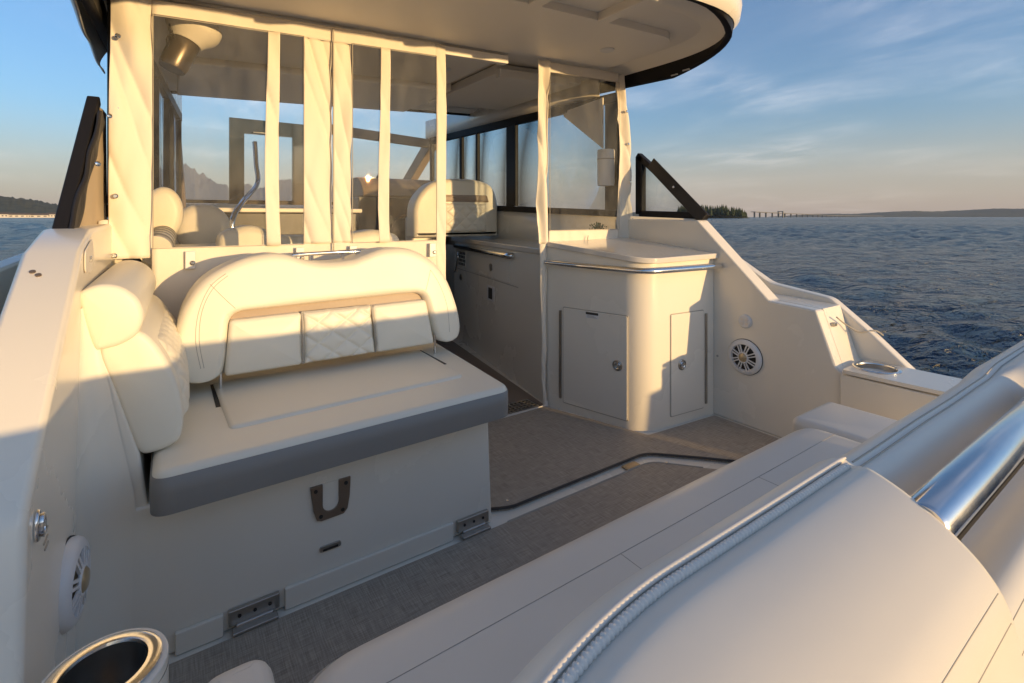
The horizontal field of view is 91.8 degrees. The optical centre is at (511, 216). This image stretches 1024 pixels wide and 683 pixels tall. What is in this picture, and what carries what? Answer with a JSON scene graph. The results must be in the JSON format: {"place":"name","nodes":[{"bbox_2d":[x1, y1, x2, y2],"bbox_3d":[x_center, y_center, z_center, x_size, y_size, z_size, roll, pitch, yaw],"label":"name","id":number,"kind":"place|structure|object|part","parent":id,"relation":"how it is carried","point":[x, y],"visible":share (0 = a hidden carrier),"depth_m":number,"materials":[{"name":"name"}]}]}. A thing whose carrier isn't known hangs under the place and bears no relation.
{"place":"outdoors","nodes":[
{"label":"outdoors","id":0,"kind":"place"},
{"bbox_2d":[0,196,107,217],"bbox_3d":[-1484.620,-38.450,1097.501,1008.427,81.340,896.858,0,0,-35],"label":"hills","id":1,"kind":"structure","parent":0,"point":[14,205],"depth_m":1205.07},
{"bbox_2d":[107,203,332,208],"bbox_3d":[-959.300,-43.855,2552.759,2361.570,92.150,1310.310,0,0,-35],"label":"hills","id":2,"kind":"structure","parent":0,"point":[222,205],"depth_m":2421.14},
{"bbox_2d":[160,163,332,207],"bbox_3d":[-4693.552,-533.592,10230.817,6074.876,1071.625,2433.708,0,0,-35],"label":"terrain","id":3,"kind":"structure","parent":0,"point":[201,186],"depth_m":9768.97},
{"bbox_2d":[169,337,780,663],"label":"floor","id":4,"kind":"structure","parent":0,"point":[498,518],"depth_m":2.09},
{"bbox_2d":[140,187,398,269],"bbox_3d":[-1.407,0.170,2.946,1.260,0.660,1.355,0,0,-35],"label":"cabin lounge","id":5,"kind":"object","parent":4,"relation":"on","point":[199,225],"visible":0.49,"depth_m":2.64,"materials":[{"name":"beige leather"}]},
{"bbox_2d":[219,208,361,234],"bbox_3d":[-2.170,0.562,4.670,1.230,1.275,1.050,0,0,-35],"label":"dashboard","id":6,"kind":"object","parent":4,"relation":"on","point":[291,221],"visible":0.16,"depth_m":4.29,"materials":[{"name":"plastic"}]},
{"bbox_2d":[229,117,303,204],"bbox_3d":[-1.998,-0.443,4.075,0.565,0.685,0.065,0,0,-35],"label":"companion door frame","id":7,"kind":"object","parent":6,"relation":"on","point":[239,128],"visible":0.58,"depth_m":4.00,"materials":[{"name":"metal"}]},
{"bbox_2d":[75,247,507,655],"bbox_3d":[-0.734,0.669,1.898,1.354,1.062,0.924,0,0,-35],"label":"sofa","id":8,"kind":"object","parent":4,"relation":"on","point":[338,439],"visible":0.98,"depth_m":1.63,"materials":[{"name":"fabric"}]},
{"bbox_2d":[81,260,189,452],"bbox_3d":[-1.192,0.401,1.614,0.249,0.475,0.749,0,0,-35],"label":"side cushion","id":9,"kind":"object","parent":8,"relation":"on","point":[131,323],"visible":0.86,"depth_m":1.33,"materials":[{"name":"beige leather"}]},
{"bbox_2d":[169,462,716,682],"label":"deck mat","id":10,"kind":"object","parent":4,"relation":"on","point":[308,644],"visible":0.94,"depth_m":1.60,"materials":[{"name":"carpet"}]},
{"bbox_2d":[41,628,168,682],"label":"cup pod","id":11,"kind":"object","parent":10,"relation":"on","point":[159,673],"visible":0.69,"depth_m":0.79,"materials":[{"name":"silver metal"}]},
{"bbox_2d":[44,630,161,682],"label":"cup holder","id":12,"kind":"object","parent":11,"relation":"attached to","point":[131,656],"visible":0.99,"depth_m":0.81,"materials":[{"name":"metal"}]},
{"bbox_2d":[451,237,542,401],"bbox_3d":[-0.076,0.703,4.211,0.730,0.995,1.990,0,0,-35],"label":"galley counter","id":13,"kind":"object","parent":4,"relation":"on","point":[497,292],"visible":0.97,"depth_m":3.83,"materials":[{"name":"plastic"}]},
{"bbox_2d":[589,222,606,228],"bbox_3d":[0.629,0.095,3.622,0.132,0.121,0.174,0,0,31],"label":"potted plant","id":14,"kind":"object","parent":13,"relation":"on","point":[599,226],"visible":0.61,"depth_m":3.60,"materials":[{"name":"green plant"}]},
{"bbox_2d":[209,340,1023,682],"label":"aft bench","id":15,"kind":"object","parent":4,"relation":"on","point":[829,542],"visible":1,"depth_m":0.50,"materials":[{"name":"white leather"}]},
{"bbox_2d":[621,461,639,469],"bbox_3d":[0.571,1.194,2.382,0.090,0.008,0.043,0,0,-35],"label":"hatch catch","id":16,"kind":"object","parent":4,"relation":"on","point":[630,465],"visible":1,"depth_m":2.38,"materials":[{"name":"metal"}]},
{"bbox_2d":[488,407,778,511],"bbox_3d":[0.499,1.190,2.568,1.636,0.018,1.226,0,0,-35],"label":"deck mat","id":17,"kind":"object","parent":4,"relation":"on","point":[536,454],"visible":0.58,"depth_m":2.56,"materials":[{"name":"carpet"}]},
{"bbox_2d":[545,237,722,431],"bbox_3d":[0.711,0.671,3.069,0.792,1.057,0.802,0,0,-35],"label":"corner cabinet","id":18,"kind":"object","parent":4,"relation":"on","point":[630,332],"visible":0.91,"depth_m":2.89,"materials":[{"name":"plastic"}]},
{"bbox_3d":[0.472,0.853,2.936,0.470,0.595,0.019,0,0,41],"label":"door","id":19,"kind":"part","parent":18,"relation":"part of","materials":[{"name":"beige plastic"}]},
{"bbox_3d":[1.038,0.850,2.906,0.310,0.590,0.019,0,0,-30],"label":"door","id":20,"kind":"part","parent":18,"relation":"part of","materials":[{"name":"beige plastic"}]},
{"bbox_2d":[433,338,546,406],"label":"floor","id":21,"kind":"structure","parent":0,"point":[516,393],"depth_m":3.83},
{"bbox_2d":[351,177,435,240],"bbox_3d":[-1.296,0.400,5.280,0.880,1.600,1.042,0,0,-35],"label":"helm console","id":22,"kind":"object","parent":21,"relation":"on","point":[365,194],"visible":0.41,"depth_m":4.95,"materials":[{"name":"black"}]},
{"bbox_2d":[405,179,496,240],"bbox_3d":[-0.572,0.424,4.599,0.856,1.539,0.386,0,0,-35],"label":"helm chair","id":23,"kind":"object","parent":21,"relation":"on","point":[471,207],"visible":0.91,"depth_m":4.45,"materials":[{"name":"beige leather"}]},
{"bbox_2d":[501,399,544,418],"bbox_3d":[-0.205,1.192,2.940,0.890,0.015,0.173,0,0,-35],"label":"floor grate","id":24,"kind":"object","parent":21,"relation":"on","point":[519,407],"visible":0.29,"depth_m":3.10,"materials":[{"name":"metal"}]},
{"bbox_2d":[0,217,1023,378],"bbox_3d":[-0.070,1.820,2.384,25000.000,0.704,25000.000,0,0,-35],"label":"water","id":25,"kind":"structure","parent":0,"point":[941,295],"depth_m":17.20,"materials":[{"name":"blue liquid"}]},
{"bbox_2d":[0,212,9,217],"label":"shore house","id":26,"kind":"structure","parent":25,"relation":"on","point":[4,214],"depth_m":1014.52,"materials":[{"name":"grey"}]},
{"bbox_2d":[9,213,26,217],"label":"shore house","id":27,"kind":"structure","parent":25,"relation":"on","point":[17,215],"depth_m":1028.11,"materials":[{"name":"grey"}]},
{"bbox_2d":[31,213,48,217],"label":"shore house","id":28,"kind":"structure","parent":25,"relation":"on","point":[39,215],"depth_m":1051.76,"materials":[{"name":"grey"}]},
{"bbox_2d":[49,213,55,217],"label":"shore house","id":29,"kind":"structure","parent":25,"relation":"on","point":[51,215],"depth_m":1064.11,"materials":[{"name":"grey"}]},
{"bbox_2d":[446,244,453,297],"bbox_3d":[-1.414,1.065,4.282,3.600,2.370,9.750,0,0,-35],"label":"motorboat hull","id":30,"kind":"object","parent":25,"relation":"on","point":[450,265],"depth_m":5.99,"materials":[{"name":"white plastic"}]},
{"bbox_2d":[0,224,114,682],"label":"cockpit side","id":31,"kind":"object","parent":30,"relation":"attached to","point":[47,276],"visible":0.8,"depth_m":0.96,"materials":[{"name":"white plastic"}]},
{"bbox_2d":[33,509,46,542],"bbox_3d":[-0.780,0.510,0.822,0.012,0.052,0.036,0,0,-35],"label":"chrome latch","id":32,"kind":"object","parent":31,"relation":"attached to","point":[40,524],"visible":1,"depth_m":0.81,"materials":[{"name":"metal"}]},
{"bbox_2d":[43,525,48,550],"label":"vent slots","id":33,"kind":"object","parent":31,"relation":"attached to","point":[45,540],"visible":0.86,"depth_m":0.88,"materials":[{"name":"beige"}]},
{"bbox_2d":[59,535,90,634],"bbox_3d":[-0.940,0.788,1.073,0.040,0.184,0.184,0,0,-28],"label":"speaker","id":34,"kind":"object","parent":31,"relation":"attached to","point":[75,575],"visible":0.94,"depth_m":1.04},
{"bbox_2d":[52,96,111,228],"bbox_3d":[-1.433,-0.173,1.677,0.088,0.579,0.611,0,0,-32],"label":"quarter window","id":35,"kind":"structure","parent":31,"relation":"on","point":[69,214],"depth_m":1.64,"materials":[{"name":"black metal"}]},
{"bbox_2d":[615,219,939,437],"bbox_3d":[0.796,0.745,3.933,0.368,1.510,4.440,0,0,-35],"label":"cockpit side","id":36,"kind":"object","parent":30,"relation":"attached to","point":[811,345],"visible":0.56,"depth_m":2.71,"materials":[{"name":"beige plastic"}]},
{"bbox_2d":[635,153,709,219],"bbox_3d":[1.079,-0.212,3.389,0.077,0.503,0.598,0,0,-35],"label":"quarter window","id":37,"kind":"structure","parent":36,"relation":"on","point":[682,196],"depth_m":3.41,"materials":[{"name":"black metal"}]},
{"bbox_2d":[738,314,751,327],"bbox_3d":[1.337,0.600,2.852,0.015,0.080,0.080,0,0,-35],"label":"power socket","id":38,"kind":"object","parent":36,"relation":"attached to","point":[744,320],"visible":1,"depth_m":2.85,"materials":[{"name":"white plastic"}]},
{"bbox_2d":[728,339,762,374],"bbox_3d":[1.328,0.805,2.846,0.036,0.206,0.206,0,0,-35],"label":"speaker","id":39,"kind":"object","parent":36,"relation":"attached to","point":[745,357],"visible":1,"depth_m":2.83},
{"bbox_2d":[843,360,961,394],"bbox_3d":[1.849,0.753,2.335,0.297,0.018,0.415,0,0,-35],"label":"armrest","id":40,"kind":"object","parent":36,"relation":"on","point":[930,382],"visible":0.69,"depth_m":2.29,"materials":[{"name":"white plastic"}]},
{"bbox_2d":[852,361,902,374],"bbox_3d":[1.791,0.784,2.438,0.200,0.095,0.200,0,0,-35],"label":"cup holder","id":41,"kind":"object","parent":40,"relation":"in","point":[861,365],"visible":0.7,"depth_m":2.48,"materials":[{"name":"metal"}]},
{"bbox_2d":[754,211,881,217],"bbox_3d":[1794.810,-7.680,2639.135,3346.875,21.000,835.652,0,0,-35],"label":"bridge","id":42,"kind":"structure","parent":25,"relation":"in","point":[783,214],"depth_m":1666.42,"materials":[{"name":"concrete"}]},
{"bbox_2d":[0,0,1023,216],"label":"sky","id":43,"kind":"structure","parent":0,"point":[809,106],"materials":[{"name":"blue"}]},
{"bbox_2d":[709,216,748,217],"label":"terrain","id":44,"kind":"structure","parent":0,"point":[728,217],"depth_m":658.95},
{"bbox_2d":[677,204,747,216],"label":"distant forest","id":45,"kind":"object","parent":44,"relation":"on","point":[719,211],"visible":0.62,"depth_m":646.82,"materials":[{"name":"green plant"}]},
{"bbox_2d":[773,208,1023,216],"bbox_3d":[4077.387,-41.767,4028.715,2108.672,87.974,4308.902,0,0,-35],"label":"hills","id":46,"kind":"structure","parent":0,"point":[1002,212],"depth_m":4190.60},
{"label":"foredeck","id":47,"kind":"structure","parent":0,"visible":0},
{"bbox_2d":[98,54,181,263],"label":"cabin wall","id":48,"kind":"structure","parent":47,"relation":"attached to","point":[178,99],"depth_m":3.31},
{"bbox_2d":[80,108,106,225],"bbox_3d":[-1.501,-0.160,1.752,0.010,0.520,0.613,0,0,-29],"label":"side canvas","id":49,"kind":"object","parent":48,"relation":"attached to","point":[95,211],"visible":0.49,"depth_m":1.90,"materials":[{"name":"beige fabric"}]},
{"bbox_2d":[107,0,181,216],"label":"cabin window frame","id":50,"kind":"object","parent":48,"relation":"attached to","point":[171,125],"visible":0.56,"depth_m":3.51,"materials":[{"name":"black metal"}]},
{"bbox_2d":[70,0,741,148],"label":"hardtop","id":51,"kind":"object","parent":48,"relation":"on","point":[496,51],"visible":0.76,"depth_m":2.86,"materials":[{"name":"white plastic"}]},
{"bbox_2d":[166,23,172,46],"bbox_3d":[-1.451,-0.776,2.109,0.048,0.212,0.025,0,0,-35],"label":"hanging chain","id":52,"kind":"object","parent":51,"relation":"hanging from","point":[170,33],"visible":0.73,"depth_m":2.10,"materials":[{"name":"black metal"}]},
{"bbox_2d":[159,17,221,75],"bbox_3d":[-1.402,-0.760,2.190,0.216,0.289,0.216,0,0,-4],"label":"ceiling spotlight","id":53,"kind":"object","parent":51,"relation":"hanging from","point":[188,41],"visible":0.84,"depth_m":2.12,"materials":[{"name":"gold plastic"}]},
{"bbox_2d":[230,141,260,227],"bbox_3d":[-1.954,-0.201,3.672,0.083,0.805,0.674,0,0,-15],"label":"grab rail","id":54,"kind":"object","parent":51,"relation":"attached to","point":[243,201],"visible":0.84,"depth_m":3.74,"materials":[{"name":"metal"}]},
{"bbox_2d":[108,0,446,326],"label":"enclosure curtain","id":55,"kind":"object","parent":51,"relation":"hanging from","point":[178,272],"visible":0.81,"depth_m":2.24,"materials":[{"name":"white fabric"}]},
{"bbox_2d":[425,79,695,244],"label":"cabin wall","id":56,"kind":"structure","parent":51,"relation":"attached to","point":[518,225],"depth_m":4.41,"materials":[{"name":"beige plastic"}]},
{"bbox_2d":[175,124,435,207],"bbox_3d":[-2.149,-0.518,5.362,2.534,0.864,0.923,0,0,-35],"label":"windscreen","id":57,"kind":"object","parent":56,"relation":"attached to","point":[418,164],"visible":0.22,"depth_m":5.51,"materials":[{"name":"grey glass"}]},
{"bbox_2d":[429,92,619,216],"bbox_3d":[-0.054,-0.460,4.655,0.052,0.920,2.700,0,0,-40],"label":"cabin window frame","id":58,"kind":"object","parent":56,"relation":"attached to","point":[514,176],"visible":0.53,"depth_m":4.51,"materials":[{"name":"black metal"}]},
{"bbox_2d":[597,149,614,185],"bbox_3d":[0.695,-0.362,3.668,0.133,0.265,0.133,0,0,-35],"label":"paper towel roll","id":59,"kind":"object","parent":58,"relation":"attached to","point":[605,167],"visible":1,"depth_m":3.62,"materials":[{"name":"white paper"}]},
{"bbox_2d":[536,60,632,405],"bbox_3d":[0.518,0.083,3.360,0.872,2.209,0.081,0,0,-35],"label":"enclosure curtain","id":60,"kind":"object","parent":51,"relation":"hanging from","point":[624,206],"visible":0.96,"depth_m":3.21,"materials":[{"name":"white fabric"}]}
]}

